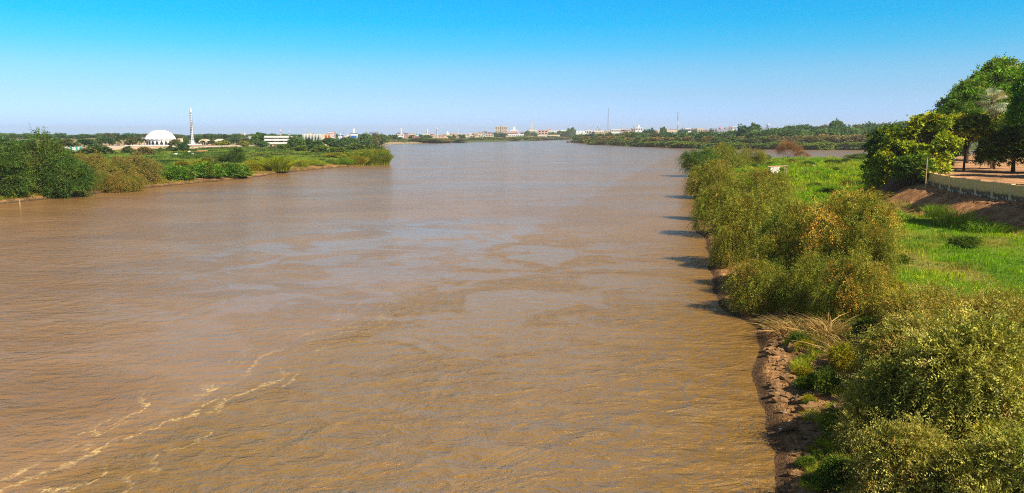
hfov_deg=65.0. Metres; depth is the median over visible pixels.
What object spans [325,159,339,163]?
shrub
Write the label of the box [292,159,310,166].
shrub
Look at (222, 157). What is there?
shrub
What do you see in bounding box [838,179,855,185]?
meadow plant
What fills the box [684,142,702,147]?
waterside shrub
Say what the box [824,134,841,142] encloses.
shore shrub
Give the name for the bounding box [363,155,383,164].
reed clump
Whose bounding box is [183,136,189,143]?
tree
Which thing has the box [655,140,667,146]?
waterside shrub
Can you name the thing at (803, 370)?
weed
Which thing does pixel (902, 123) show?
ridge tree
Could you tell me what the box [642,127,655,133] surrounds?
tree
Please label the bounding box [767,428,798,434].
driftwood
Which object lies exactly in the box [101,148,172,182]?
bank shrub
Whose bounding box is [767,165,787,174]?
cloth shelter
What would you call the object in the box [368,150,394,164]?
reed clump
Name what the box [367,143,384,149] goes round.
field shrub
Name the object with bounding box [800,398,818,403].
weed
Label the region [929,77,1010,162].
tall tree
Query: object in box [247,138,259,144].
tree
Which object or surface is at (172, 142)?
tree
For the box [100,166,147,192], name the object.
bank shrub
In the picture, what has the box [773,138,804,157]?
dry shrub
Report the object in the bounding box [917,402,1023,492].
feathery shrub
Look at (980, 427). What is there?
leafy plant
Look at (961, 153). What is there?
broadleaf tree
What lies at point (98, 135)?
distant woodland
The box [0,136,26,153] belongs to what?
field tree
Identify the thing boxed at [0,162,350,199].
waterside weeds
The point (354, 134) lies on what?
house
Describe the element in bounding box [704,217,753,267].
weeping shrub
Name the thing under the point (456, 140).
bank shrub
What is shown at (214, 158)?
shrub
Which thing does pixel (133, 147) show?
promenade wall
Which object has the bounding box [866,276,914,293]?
leafy plant
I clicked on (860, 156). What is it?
shrub
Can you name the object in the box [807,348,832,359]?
weed
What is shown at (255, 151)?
crop field
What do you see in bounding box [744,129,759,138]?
wood tree
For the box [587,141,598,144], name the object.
waterside shrub
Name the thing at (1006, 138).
broadleaf tree
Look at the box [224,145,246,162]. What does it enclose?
round bush
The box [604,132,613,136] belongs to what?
wood tree
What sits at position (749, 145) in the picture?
waterside shrub
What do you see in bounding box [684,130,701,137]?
wood tree
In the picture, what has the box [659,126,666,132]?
tree
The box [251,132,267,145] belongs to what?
tree
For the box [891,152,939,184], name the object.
shrub
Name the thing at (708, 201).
weeping shrub
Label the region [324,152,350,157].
reed clump
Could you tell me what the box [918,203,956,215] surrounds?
grass tussock
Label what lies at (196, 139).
tree
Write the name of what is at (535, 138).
bank shrub
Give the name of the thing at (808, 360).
weed
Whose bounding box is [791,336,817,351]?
weed
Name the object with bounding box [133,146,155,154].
field bush
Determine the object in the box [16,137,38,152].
field tree
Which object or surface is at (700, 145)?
waterside shrub
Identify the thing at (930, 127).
broadleaf tree
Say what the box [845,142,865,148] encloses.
waterside shrub
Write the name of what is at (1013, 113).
tall tree
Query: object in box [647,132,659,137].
wood tree
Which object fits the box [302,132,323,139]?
arcaded hall
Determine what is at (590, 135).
wood tree
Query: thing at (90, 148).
field bush
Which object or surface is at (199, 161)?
yellow weed
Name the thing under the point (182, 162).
yellow weed
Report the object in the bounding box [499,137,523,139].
bank shrub
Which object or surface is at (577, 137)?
shore shrub
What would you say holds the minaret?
on the ground at (782, 444)
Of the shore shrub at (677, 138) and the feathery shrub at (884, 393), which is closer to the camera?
the feathery shrub at (884, 393)
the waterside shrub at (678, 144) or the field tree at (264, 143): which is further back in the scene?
the waterside shrub at (678, 144)
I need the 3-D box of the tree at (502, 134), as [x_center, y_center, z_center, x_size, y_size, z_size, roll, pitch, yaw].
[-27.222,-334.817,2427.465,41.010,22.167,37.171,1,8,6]
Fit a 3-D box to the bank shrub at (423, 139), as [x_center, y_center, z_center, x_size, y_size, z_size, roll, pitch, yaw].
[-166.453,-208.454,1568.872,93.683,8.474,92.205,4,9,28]
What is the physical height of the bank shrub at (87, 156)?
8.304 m
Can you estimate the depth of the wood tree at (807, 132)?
1038.35 m
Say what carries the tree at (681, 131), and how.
on the ground at (782, 444)
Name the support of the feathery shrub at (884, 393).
on the ground at (782, 444)
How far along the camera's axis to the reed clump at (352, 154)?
408.15 m
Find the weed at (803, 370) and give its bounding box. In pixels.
[791,363,812,376]
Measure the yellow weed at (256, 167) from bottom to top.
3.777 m
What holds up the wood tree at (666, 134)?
on the ground at (782, 444)
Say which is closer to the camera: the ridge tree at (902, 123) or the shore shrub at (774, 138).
the shore shrub at (774, 138)
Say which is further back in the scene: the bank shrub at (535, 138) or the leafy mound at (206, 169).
the bank shrub at (535, 138)
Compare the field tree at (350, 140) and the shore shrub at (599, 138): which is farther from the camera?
the shore shrub at (599, 138)
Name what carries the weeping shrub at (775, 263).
on the ground at (782, 444)
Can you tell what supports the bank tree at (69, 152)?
on the ground at (782, 444)
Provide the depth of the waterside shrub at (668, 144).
975.08 m
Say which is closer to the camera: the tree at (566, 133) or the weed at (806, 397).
the weed at (806, 397)
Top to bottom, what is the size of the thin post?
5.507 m
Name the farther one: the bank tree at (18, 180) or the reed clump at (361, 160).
the reed clump at (361, 160)
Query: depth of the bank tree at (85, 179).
192.88 m
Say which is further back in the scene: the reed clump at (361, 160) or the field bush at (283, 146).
the field bush at (283, 146)
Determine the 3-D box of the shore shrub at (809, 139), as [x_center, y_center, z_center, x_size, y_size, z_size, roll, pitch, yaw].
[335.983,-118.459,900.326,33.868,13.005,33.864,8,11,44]
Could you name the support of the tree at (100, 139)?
on the ground at (782, 444)
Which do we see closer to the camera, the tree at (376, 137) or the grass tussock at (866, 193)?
the grass tussock at (866, 193)
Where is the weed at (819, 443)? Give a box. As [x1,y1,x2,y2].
[811,436,829,446]
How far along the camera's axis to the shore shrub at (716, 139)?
913.52 m
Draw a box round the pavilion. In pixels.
[199,139,210,144]
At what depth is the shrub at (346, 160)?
391.58 m
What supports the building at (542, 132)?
on the ground at (782, 444)
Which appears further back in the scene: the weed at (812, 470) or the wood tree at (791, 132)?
the wood tree at (791, 132)
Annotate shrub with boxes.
[72,151,108,164]
[78,149,137,182]
[88,168,112,190]
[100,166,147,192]
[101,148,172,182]
[200,156,215,161]
[209,155,219,161]
[216,153,233,162]
[241,158,259,169]
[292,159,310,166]
[293,145,310,150]
[305,159,328,164]
[309,145,329,151]
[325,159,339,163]
[326,146,349,152]
[334,157,356,164]
[346,143,366,150]
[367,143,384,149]
[405,138,444,141]
[436,138,451,141]
[447,138,468,141]
[464,137,504,139]
[467,137,496,139]
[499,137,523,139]
[509,136,532,139]
[517,136,541,139]
[573,135,581,139]
[579,136,590,142]
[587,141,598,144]
[593,141,606,143]
[594,136,606,140]
[603,136,616,143]
[609,139,626,145]
[611,136,625,140]
[620,140,632,145]
[628,139,645,145]
[636,141,650,146]
[645,141,661,145]
[646,136,661,141]
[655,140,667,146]
[656,137,672,140]
[665,141,680,147]
[671,141,688,147]
[672,136,681,140]
[672,143,728,173]
[679,135,695,141]
[681,155,738,195]
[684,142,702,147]
[684,177,749,233]
[694,159,734,217]
[695,142,713,148]
[699,136,713,142]
[702,181,787,262]
[704,141,751,167]
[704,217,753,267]
[705,143,720,147]
[709,135,731,142]
[718,250,793,315]
[722,161,803,205]
[726,135,739,142]
[731,142,748,148]
[737,145,771,165]
[739,136,762,143]
[741,184,795,219]
[744,191,838,264]
[744,253,787,301]
[745,143,755,147]
[748,222,824,278]
[752,136,768,143]
[752,143,774,148]
[764,135,785,142]
[764,141,780,147]
[765,246,840,315]
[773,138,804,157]
[776,175,920,278]
[783,136,792,141]
[789,135,803,141]
[791,150,810,157]
[797,135,825,142]
[799,143,821,148]
[799,275,869,324]
[808,244,896,321]
[811,141,835,149]
[816,133,829,139]
[818,339,951,434]
[820,387,902,455]
[820,397,972,492]
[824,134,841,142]
[830,211,905,282]
[835,134,854,142]
[835,142,857,148]
[840,294,965,377]
[841,153,867,159]
[844,134,870,142]
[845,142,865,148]
[853,351,898,374]
[857,283,1023,443]
[859,266,998,339]
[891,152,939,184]
[893,287,989,327]
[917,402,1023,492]
[933,268,1023,329]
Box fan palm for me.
[972,87,1008,167]
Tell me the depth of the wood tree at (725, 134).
1017.13 m
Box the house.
[350,129,357,138]
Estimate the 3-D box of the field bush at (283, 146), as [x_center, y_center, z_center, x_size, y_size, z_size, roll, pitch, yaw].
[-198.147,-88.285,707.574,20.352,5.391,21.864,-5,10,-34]
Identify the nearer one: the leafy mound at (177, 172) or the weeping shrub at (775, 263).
the weeping shrub at (775, 263)
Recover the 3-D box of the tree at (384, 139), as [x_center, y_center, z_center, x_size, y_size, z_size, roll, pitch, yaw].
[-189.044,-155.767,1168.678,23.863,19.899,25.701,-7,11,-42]
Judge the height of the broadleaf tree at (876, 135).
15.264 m
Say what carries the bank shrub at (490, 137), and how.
on the ground at (782, 444)
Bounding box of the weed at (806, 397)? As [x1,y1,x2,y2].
[801,391,817,401]
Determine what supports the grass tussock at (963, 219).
on the ground at (782, 444)
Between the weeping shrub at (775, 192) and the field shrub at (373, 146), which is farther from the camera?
the field shrub at (373, 146)
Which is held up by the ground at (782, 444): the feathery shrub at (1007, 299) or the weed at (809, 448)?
the feathery shrub at (1007, 299)
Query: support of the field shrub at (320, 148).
on the ground at (782, 444)
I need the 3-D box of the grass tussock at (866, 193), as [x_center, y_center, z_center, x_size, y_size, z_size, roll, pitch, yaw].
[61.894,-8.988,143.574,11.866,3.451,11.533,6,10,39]
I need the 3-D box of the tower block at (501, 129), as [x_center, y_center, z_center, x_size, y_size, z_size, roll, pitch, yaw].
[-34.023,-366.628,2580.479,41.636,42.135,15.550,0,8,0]
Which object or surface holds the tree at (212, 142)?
on the ground at (782, 444)
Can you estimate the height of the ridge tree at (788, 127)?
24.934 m
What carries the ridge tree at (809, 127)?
on the ground at (782, 444)
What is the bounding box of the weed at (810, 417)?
[800,407,827,420]
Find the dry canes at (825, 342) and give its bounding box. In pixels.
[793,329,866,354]
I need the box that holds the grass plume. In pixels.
[250,155,304,171]
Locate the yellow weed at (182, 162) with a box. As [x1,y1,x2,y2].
[171,160,192,165]
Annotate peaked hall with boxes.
[575,130,585,134]
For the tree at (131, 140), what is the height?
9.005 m
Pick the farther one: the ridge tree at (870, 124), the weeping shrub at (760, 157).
the ridge tree at (870, 124)
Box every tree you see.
[0,124,84,193]
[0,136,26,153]
[0,139,45,195]
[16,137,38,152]
[31,150,100,198]
[37,142,87,185]
[55,138,81,146]
[76,138,96,146]
[95,136,106,145]
[105,136,115,144]
[125,136,138,144]
[167,139,179,145]
[174,141,190,149]
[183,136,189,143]
[194,136,201,143]
[205,140,216,144]
[216,140,229,144]
[223,138,235,143]
[237,140,249,146]
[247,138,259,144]
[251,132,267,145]
[259,140,269,146]
[286,135,305,148]
[304,138,312,144]
[308,139,324,148]
[317,136,337,146]
[332,140,346,146]
[338,137,359,146]
[358,132,373,143]
[358,139,370,146]
[371,133,381,143]
[378,133,389,145]
[498,132,507,136]
[559,129,573,137]
[582,132,596,137]
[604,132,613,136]
[619,132,631,138]
[628,131,646,137]
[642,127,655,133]
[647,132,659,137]
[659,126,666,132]
[660,131,672,136]
[677,128,686,133]
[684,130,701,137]
[695,130,716,137]
[717,130,734,137]
[733,123,753,138]
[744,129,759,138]
[750,122,761,130]
[757,128,777,136]
[776,127,805,136]
[782,125,795,129]
[792,124,809,128]
[802,128,814,135]
[804,124,819,131]
[808,128,818,133]
[814,128,839,135]
[828,118,845,128]
[833,125,848,135]
[846,127,862,135]
[855,126,871,130]
[859,122,911,178]
[860,121,882,127]
[860,124,916,187]
[862,125,878,134]
[891,120,909,129]
[894,107,967,173]
[918,137,973,158]
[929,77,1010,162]
[934,99,982,165]
[942,110,1000,170]
[946,52,1023,160]
[968,116,1011,168]
[979,124,1023,171]
[1001,65,1023,132]
[1015,123,1023,145]
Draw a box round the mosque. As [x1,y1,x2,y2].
[125,130,175,145]
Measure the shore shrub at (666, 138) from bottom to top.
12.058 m
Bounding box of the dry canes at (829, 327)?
[765,307,870,340]
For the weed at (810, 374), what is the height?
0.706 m
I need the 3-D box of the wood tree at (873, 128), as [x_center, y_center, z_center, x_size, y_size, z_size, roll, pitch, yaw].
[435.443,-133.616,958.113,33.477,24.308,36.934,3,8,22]
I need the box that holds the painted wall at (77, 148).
[65,146,81,150]
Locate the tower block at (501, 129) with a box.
[495,126,507,132]
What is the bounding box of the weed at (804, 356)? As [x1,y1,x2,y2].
[794,353,810,361]
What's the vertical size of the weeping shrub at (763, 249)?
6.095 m
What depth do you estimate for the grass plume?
320.05 m
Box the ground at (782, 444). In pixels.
[0,136,1023,492]
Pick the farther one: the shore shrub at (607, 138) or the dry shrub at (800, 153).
the shore shrub at (607, 138)
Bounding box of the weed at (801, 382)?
[791,375,817,391]
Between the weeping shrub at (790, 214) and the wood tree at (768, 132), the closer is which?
the weeping shrub at (790, 214)
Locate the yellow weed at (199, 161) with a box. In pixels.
[189,159,211,163]
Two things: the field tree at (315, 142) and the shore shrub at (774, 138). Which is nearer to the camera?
the field tree at (315, 142)
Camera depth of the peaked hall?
3218.36 m
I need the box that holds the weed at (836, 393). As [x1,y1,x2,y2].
[830,384,855,397]
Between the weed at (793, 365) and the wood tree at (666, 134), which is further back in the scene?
the wood tree at (666, 134)
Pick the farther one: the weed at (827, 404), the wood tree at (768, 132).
the wood tree at (768, 132)
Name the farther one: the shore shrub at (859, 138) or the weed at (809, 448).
the shore shrub at (859, 138)
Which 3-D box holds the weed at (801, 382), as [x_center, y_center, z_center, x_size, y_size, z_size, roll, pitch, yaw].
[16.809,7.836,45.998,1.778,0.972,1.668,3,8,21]
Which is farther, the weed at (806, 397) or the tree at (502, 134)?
the tree at (502, 134)
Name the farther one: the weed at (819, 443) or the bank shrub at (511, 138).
the bank shrub at (511, 138)
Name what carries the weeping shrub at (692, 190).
on the ground at (782, 444)
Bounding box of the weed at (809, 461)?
[794,454,817,470]
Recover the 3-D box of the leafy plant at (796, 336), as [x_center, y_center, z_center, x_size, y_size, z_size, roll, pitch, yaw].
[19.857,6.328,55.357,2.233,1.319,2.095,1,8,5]
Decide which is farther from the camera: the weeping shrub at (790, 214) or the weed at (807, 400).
the weeping shrub at (790, 214)
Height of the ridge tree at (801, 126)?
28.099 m
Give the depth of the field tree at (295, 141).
683.42 m
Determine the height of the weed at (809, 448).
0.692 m
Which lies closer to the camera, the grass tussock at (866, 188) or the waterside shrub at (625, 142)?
the grass tussock at (866, 188)
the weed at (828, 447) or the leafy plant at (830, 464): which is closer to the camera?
the leafy plant at (830, 464)
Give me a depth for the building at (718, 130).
3464.17 m
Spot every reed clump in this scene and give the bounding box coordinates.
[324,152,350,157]
[334,152,379,158]
[345,155,369,165]
[354,150,392,154]
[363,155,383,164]
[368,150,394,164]
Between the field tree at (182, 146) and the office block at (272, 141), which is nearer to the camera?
the field tree at (182, 146)
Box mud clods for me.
[755,310,863,492]
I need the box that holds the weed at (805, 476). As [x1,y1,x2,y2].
[798,474,817,486]
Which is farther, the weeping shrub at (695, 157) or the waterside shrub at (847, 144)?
the waterside shrub at (847, 144)
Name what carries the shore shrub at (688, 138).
on the ground at (782, 444)
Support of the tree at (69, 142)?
on the ground at (782, 444)
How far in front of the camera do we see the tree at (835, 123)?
1132.01 m
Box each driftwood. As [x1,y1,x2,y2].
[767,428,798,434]
[787,389,803,401]
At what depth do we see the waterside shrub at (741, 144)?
871.92 m
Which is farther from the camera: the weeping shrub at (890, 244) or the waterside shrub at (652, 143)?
the waterside shrub at (652, 143)
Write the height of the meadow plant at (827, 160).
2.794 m
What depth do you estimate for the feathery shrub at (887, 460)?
29.22 m
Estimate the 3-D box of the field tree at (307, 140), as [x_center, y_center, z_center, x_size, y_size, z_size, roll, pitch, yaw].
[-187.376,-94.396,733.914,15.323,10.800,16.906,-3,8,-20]
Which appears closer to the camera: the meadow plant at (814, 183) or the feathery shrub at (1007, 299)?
the feathery shrub at (1007, 299)
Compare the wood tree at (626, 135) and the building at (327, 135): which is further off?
the wood tree at (626, 135)
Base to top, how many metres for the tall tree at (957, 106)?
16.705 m
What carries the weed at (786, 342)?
on the ground at (782, 444)
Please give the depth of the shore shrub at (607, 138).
1291.81 m
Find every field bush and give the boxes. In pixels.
[75,144,115,154]
[120,145,134,152]
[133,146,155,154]
[165,146,178,150]
[275,144,292,148]
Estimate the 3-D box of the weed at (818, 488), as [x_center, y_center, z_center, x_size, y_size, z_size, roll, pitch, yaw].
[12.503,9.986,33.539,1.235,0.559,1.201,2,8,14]
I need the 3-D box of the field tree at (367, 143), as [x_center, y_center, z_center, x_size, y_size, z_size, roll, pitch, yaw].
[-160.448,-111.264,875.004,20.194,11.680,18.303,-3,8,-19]
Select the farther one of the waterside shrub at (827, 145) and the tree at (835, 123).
the tree at (835, 123)
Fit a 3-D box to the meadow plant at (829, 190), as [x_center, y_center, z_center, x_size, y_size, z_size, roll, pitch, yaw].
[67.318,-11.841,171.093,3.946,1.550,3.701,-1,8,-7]
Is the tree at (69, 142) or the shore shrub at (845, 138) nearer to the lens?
the tree at (69, 142)
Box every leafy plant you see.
[786,329,813,343]
[809,362,844,395]
[809,451,855,492]
[815,400,855,443]
[825,337,860,372]
[847,312,881,341]
[865,288,909,314]
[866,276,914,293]
[963,415,1017,440]
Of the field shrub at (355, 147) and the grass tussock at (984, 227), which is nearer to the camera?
the grass tussock at (984, 227)
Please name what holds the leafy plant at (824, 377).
on the ground at (782, 444)
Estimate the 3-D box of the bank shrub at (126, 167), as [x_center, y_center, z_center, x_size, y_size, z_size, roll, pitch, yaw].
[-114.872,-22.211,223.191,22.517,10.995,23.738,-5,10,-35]
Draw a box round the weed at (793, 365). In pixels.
[787,359,818,373]
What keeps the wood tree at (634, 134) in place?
on the ground at (782, 444)
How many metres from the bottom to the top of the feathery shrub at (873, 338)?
4.648 m
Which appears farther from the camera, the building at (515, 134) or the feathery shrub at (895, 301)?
the building at (515, 134)
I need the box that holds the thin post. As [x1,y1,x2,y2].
[925,158,927,187]
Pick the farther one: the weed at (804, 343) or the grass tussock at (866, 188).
the grass tussock at (866, 188)
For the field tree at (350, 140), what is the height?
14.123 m
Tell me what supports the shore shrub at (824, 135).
on the ground at (782, 444)
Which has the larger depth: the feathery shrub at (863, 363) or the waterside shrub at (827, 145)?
the waterside shrub at (827, 145)
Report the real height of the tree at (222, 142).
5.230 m
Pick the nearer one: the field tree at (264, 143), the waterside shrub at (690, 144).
the field tree at (264, 143)
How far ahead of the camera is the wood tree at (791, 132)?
954.93 m
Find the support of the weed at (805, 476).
on the ground at (782, 444)
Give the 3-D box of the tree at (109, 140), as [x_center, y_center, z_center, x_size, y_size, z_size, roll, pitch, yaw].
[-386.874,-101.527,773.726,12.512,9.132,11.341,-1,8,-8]
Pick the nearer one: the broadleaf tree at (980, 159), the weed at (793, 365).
the weed at (793, 365)
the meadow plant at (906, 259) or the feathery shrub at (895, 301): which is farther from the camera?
the meadow plant at (906, 259)
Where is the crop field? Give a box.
[0,145,353,180]
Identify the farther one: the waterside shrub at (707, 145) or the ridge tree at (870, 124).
the ridge tree at (870, 124)
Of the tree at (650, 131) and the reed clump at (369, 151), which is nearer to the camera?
the reed clump at (369, 151)
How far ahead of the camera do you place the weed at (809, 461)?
35.73 m
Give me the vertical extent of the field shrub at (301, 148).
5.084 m
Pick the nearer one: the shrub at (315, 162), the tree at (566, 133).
the shrub at (315, 162)
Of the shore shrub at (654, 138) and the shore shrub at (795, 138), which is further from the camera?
the shore shrub at (654, 138)
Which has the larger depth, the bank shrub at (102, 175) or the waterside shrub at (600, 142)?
the waterside shrub at (600, 142)
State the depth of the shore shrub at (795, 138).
936.54 m
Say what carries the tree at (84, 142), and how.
on the ground at (782, 444)
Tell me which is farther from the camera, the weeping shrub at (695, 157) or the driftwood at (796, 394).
the weeping shrub at (695, 157)
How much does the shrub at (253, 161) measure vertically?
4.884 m
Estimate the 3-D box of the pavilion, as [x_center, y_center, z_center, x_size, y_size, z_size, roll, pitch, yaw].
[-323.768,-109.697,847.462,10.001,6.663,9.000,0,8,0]
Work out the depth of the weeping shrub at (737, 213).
90.78 m
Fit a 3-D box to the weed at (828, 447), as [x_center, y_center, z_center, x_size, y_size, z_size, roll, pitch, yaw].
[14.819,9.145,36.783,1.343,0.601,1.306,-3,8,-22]
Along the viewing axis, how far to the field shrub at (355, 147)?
692.66 m
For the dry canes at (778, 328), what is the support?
on the ground at (782, 444)
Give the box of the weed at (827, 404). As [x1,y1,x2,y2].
[823,401,835,409]
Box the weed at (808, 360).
[789,353,817,366]
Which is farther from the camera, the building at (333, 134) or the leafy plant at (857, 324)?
the building at (333, 134)
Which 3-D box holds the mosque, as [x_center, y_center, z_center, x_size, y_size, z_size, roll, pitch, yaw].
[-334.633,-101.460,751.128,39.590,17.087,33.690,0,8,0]
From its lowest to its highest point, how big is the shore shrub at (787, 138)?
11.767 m
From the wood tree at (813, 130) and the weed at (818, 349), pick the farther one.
the wood tree at (813, 130)
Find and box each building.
[324,134,331,144]
[327,132,335,138]
[508,134,523,135]
[538,130,547,135]
[591,130,603,133]
[610,129,620,134]
[635,125,641,132]
[715,129,731,132]
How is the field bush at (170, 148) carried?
on the ground at (782, 444)
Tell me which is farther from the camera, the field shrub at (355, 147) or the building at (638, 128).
the building at (638, 128)
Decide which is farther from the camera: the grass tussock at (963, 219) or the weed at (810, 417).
the grass tussock at (963, 219)
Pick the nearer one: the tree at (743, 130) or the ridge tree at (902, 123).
the tree at (743, 130)
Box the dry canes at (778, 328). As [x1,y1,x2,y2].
[737,310,845,338]
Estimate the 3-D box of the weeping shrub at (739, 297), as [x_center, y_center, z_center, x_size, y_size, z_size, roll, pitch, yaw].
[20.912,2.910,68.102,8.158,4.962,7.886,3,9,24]
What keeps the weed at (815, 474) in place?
on the mud clods
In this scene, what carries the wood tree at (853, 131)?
on the ground at (782, 444)
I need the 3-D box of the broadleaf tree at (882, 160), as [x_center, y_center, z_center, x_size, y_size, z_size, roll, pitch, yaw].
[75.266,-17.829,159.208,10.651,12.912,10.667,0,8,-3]
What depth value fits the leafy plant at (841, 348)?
48.09 m
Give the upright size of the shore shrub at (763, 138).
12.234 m
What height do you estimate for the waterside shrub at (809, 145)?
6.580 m
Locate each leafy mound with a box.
[155,163,199,179]
[186,161,225,177]
[215,161,254,177]
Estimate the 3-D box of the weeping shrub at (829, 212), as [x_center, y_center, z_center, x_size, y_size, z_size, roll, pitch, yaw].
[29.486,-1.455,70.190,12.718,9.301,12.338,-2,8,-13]
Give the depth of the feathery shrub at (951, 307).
44.18 m
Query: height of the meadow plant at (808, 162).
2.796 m
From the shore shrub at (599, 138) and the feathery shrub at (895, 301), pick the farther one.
the shore shrub at (599, 138)
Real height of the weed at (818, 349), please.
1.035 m
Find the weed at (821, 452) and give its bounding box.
[811,448,830,459]
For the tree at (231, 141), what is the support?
on the ground at (782, 444)
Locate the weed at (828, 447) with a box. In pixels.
[823,438,846,453]
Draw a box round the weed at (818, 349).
[814,344,831,352]
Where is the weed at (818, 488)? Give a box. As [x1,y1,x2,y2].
[797,477,823,491]
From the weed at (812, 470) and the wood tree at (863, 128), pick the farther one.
the wood tree at (863, 128)
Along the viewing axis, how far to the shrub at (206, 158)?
342.34 m
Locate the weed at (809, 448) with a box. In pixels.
[804,444,817,453]
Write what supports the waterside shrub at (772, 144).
on the ground at (782, 444)
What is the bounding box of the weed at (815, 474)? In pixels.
[810,466,826,479]
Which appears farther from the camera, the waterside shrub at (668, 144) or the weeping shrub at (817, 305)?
the waterside shrub at (668, 144)
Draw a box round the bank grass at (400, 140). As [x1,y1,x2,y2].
[389,138,522,142]
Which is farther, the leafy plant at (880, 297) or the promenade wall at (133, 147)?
the promenade wall at (133, 147)
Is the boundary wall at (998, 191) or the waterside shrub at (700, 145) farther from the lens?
the waterside shrub at (700, 145)
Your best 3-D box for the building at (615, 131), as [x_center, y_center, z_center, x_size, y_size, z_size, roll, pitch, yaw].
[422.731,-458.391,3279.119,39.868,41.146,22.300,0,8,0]
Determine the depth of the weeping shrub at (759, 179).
136.85 m
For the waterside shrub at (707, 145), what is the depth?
895.27 m
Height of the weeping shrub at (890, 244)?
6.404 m
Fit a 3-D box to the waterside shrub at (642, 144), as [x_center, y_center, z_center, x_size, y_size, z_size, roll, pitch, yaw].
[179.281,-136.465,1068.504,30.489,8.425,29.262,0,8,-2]
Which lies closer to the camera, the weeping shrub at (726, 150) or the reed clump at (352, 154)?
the weeping shrub at (726, 150)
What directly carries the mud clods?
on the ground at (782, 444)
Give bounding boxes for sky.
[0,0,1023,135]
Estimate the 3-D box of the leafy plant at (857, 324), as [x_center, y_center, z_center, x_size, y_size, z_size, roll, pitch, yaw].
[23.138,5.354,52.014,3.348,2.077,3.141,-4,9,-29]
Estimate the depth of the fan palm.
178.63 m
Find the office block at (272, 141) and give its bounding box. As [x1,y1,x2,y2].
[264,136,288,146]
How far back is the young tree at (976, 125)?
166.20 m
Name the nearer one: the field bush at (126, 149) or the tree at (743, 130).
the field bush at (126, 149)
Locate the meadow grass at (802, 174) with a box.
[699,155,1023,459]
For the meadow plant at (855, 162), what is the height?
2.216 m
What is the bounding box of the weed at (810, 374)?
[805,371,816,377]
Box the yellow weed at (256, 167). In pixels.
[246,163,265,170]
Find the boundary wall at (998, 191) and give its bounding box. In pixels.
[926,171,1023,201]
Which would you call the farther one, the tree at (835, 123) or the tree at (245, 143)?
the tree at (835, 123)
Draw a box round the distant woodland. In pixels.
[0,132,359,139]
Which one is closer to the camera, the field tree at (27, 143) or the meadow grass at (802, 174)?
the meadow grass at (802, 174)
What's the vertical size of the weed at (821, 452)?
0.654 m
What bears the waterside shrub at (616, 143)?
on the ground at (782, 444)
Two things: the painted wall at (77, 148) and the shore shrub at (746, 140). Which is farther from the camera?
the shore shrub at (746, 140)
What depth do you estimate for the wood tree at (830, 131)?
981.66 m
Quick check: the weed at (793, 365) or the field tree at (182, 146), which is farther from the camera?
the field tree at (182, 146)
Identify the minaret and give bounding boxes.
[190,107,194,144]
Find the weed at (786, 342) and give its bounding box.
[781,338,790,346]
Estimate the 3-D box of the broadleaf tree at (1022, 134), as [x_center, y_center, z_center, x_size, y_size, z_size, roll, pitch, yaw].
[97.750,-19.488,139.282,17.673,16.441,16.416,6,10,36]
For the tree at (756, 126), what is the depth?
1045.46 m
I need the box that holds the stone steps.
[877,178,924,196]
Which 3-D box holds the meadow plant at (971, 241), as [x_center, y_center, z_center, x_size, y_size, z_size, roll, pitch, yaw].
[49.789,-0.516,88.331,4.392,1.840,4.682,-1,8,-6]
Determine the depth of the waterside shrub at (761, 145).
864.57 m
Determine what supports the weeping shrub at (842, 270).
on the ground at (782, 444)
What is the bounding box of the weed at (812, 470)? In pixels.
[803,466,819,473]
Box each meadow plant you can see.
[801,160,815,165]
[804,182,822,186]
[823,188,835,192]
[824,158,836,162]
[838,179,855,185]
[851,160,864,164]
[897,253,915,263]
[944,234,984,249]
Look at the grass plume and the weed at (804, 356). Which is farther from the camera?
the grass plume
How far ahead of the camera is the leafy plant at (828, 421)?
37.59 m
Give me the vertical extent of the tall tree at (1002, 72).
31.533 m
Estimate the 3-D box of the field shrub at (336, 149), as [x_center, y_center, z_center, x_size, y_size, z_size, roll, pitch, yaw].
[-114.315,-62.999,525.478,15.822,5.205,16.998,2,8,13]
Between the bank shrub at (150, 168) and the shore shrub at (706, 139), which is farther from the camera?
the shore shrub at (706, 139)
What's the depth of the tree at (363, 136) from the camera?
967.56 m
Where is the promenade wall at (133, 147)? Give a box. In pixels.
[107,145,257,149]
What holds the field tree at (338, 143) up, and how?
on the ground at (782, 444)
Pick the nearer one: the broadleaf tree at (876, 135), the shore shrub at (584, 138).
the broadleaf tree at (876, 135)
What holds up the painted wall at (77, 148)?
on the ground at (782, 444)
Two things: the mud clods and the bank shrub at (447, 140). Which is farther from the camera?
the bank shrub at (447, 140)
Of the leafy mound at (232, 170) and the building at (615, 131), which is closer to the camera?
the leafy mound at (232, 170)
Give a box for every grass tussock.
[822,187,893,205]
[856,185,875,191]
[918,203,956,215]
[925,209,983,227]
[961,219,1017,233]
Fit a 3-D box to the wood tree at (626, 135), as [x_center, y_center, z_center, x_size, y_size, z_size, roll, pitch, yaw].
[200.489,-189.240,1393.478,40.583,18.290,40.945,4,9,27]
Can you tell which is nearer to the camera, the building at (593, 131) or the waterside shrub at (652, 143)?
the waterside shrub at (652, 143)
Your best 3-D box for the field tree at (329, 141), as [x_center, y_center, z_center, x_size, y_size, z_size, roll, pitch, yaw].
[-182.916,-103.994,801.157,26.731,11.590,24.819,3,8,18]
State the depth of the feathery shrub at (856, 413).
36.00 m
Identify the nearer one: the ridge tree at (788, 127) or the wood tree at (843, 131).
the wood tree at (843, 131)
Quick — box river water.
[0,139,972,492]

